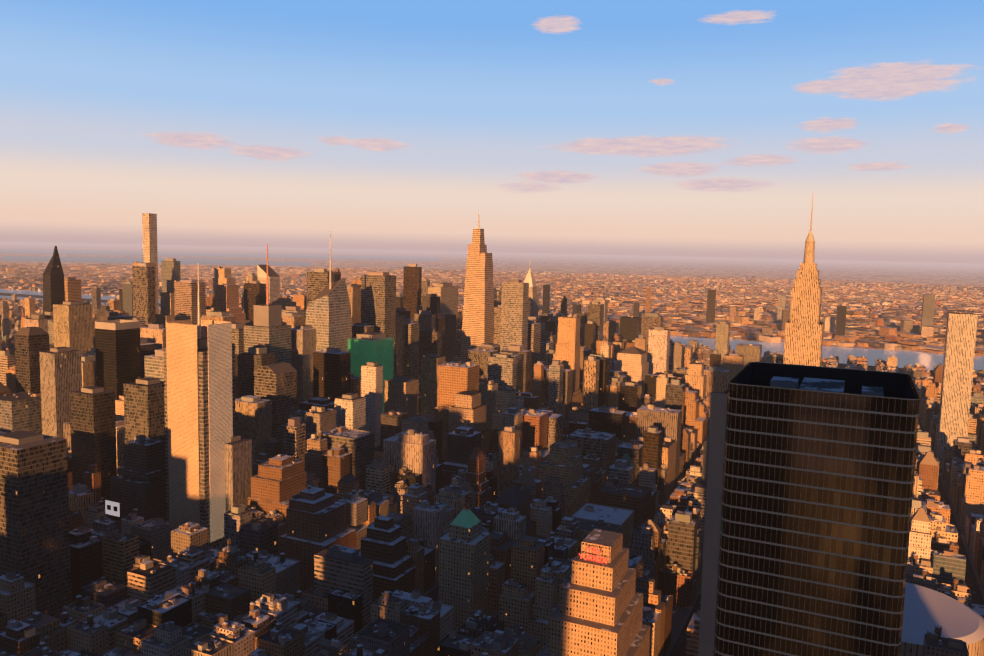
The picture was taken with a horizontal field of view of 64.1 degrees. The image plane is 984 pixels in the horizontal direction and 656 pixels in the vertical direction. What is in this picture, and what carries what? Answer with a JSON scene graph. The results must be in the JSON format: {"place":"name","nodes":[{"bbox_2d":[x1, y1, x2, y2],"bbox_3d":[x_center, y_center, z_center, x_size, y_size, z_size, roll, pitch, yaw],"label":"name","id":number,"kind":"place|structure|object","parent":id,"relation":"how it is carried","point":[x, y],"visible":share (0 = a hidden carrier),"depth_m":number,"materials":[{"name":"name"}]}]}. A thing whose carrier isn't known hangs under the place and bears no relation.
{"place":"outdoors","nodes":[
{"label":"outdoors","id":0,"kind":"place"},
{"bbox_2d":[0,289,159,303],"bbox_3d":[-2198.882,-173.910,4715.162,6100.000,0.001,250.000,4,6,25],"label":"river water","id":1,"kind":"structure","parent":0,"point":[85,296],"depth_m":5005.21,"materials":[{"name":"blue liquid"}]},
{"bbox_2d":[0,293,159,305],"bbox_3d":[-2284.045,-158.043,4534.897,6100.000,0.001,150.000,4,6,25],"label":"roosevelt island ground","id":2,"kind":"structure","parent":0,"point":[37,296],"depth_m":4759.28,"materials":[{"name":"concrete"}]},
{"bbox_2d":[0,295,160,308],"bbox_3d":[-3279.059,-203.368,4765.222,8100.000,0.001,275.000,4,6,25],"label":"river water","id":3,"kind":"structure","parent":0,"point":[7,297],"depth_m":4596.56,"materials":[{"name":"blue liquid"}]},
{"bbox_2d":[1,256,311,265],"bbox_3d":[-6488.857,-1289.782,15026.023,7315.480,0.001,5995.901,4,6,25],"label":"land","id":4,"kind":"structure","parent":0,"point":[132,260],"depth_m":14844.12,"materials":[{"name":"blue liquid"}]},
{"bbox_2d":[0,249,438,260],"bbox_3d":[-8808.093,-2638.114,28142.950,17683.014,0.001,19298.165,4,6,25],"label":"sea","id":5,"kind":"structure","parent":0,"point":[210,254],"depth_m":25346.17,"materials":[{"name":"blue liquid"}]},
{"bbox_2d":[0,263,983,355],"bbox_3d":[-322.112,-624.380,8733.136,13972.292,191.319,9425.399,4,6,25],"label":"queens buildings","id":6,"kind":"structure","parent":0,"point":[920,319],"depth_m":5877.81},
{"bbox_2d":[0,241,983,356],"bbox_3d":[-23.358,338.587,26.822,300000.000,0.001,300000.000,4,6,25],"label":"water","id":7,"kind":"structure","parent":0,"point":[971,274],"depth_m":22887.93,"materials":[{"name":"liquid"}]},
{"bbox_2d":[0,0,983,263],"label":"sky","id":8,"kind":"structure","parent":0,"point":[684,128],"materials":[{"name":"blue"}]},
{"bbox_2d":[421,364,983,655],"bbox_3d":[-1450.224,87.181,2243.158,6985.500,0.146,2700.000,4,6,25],"label":"sidewalk pavement","id":9,"kind":"structure","parent":0,"point":[680,615],"depth_m":766.08,"materials":[{"name":"grey concrete"}]},
{"bbox_2d":[0,258,983,655],"bbox_3d":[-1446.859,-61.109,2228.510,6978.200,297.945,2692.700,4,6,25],"label":"buildings","id":10,"kind":"structure","parent":9,"relation":"on","point":[330,542],"depth_m":882.00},
{"bbox_2d":[105,500,120,519],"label":"led billboard","id":11,"kind":"object","parent":10,"relation":"attached to","point":[112,510],"visible":0.96,"depth_m":794.73,"materials":[{"name":"white"}]},
{"bbox_2d":[0,197,983,655],"bbox_3d":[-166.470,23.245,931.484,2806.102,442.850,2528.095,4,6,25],"label":"skyscrapers","id":12,"kind":"structure","parent":9,"relation":"on","point":[184,409],"depth_m":861.03,"materials":[{"name":"beige concrete"}]},
{"bbox_2d":[575,543,609,564],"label":"sign lettering","id":13,"kind":"object","parent":12,"relation":"attached to","point":[588,557],"visible":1,"depth_m":555.13,"materials":[{"name":"red"}]},
{"bbox_2d":[714,362,919,655],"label":"skyscraper","id":14,"kind":"structure","parent":9,"relation":"on","point":[816,515],"depth_m":222.90,"materials":[{"name":"black glass"}]},
{"bbox_2d":[425,363,983,655],"bbox_3d":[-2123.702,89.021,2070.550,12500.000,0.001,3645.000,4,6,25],"label":"street","id":15,"kind":"structure","parent":0,"point":[678,649],"depth_m":833.82,"materials":[{"name":"grey asphalt"}]},
{"bbox_2d":[427,422,979,643],"bbox_3d":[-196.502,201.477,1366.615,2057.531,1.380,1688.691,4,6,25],"label":"traffic cars","id":16,"kind":"object","parent":15,"relation":"on","point":[681,641],"depth_m":842.86,"materials":[{"name":"metal"}]},
{"bbox_2d":[670,336,983,370],"bbox_3d":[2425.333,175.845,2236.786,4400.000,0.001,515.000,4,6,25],"label":"river water","id":17,"kind":"structure","parent":0,"point":[929,361],"depth_m":2835.69,"materials":[{"name":"blue liquid"}]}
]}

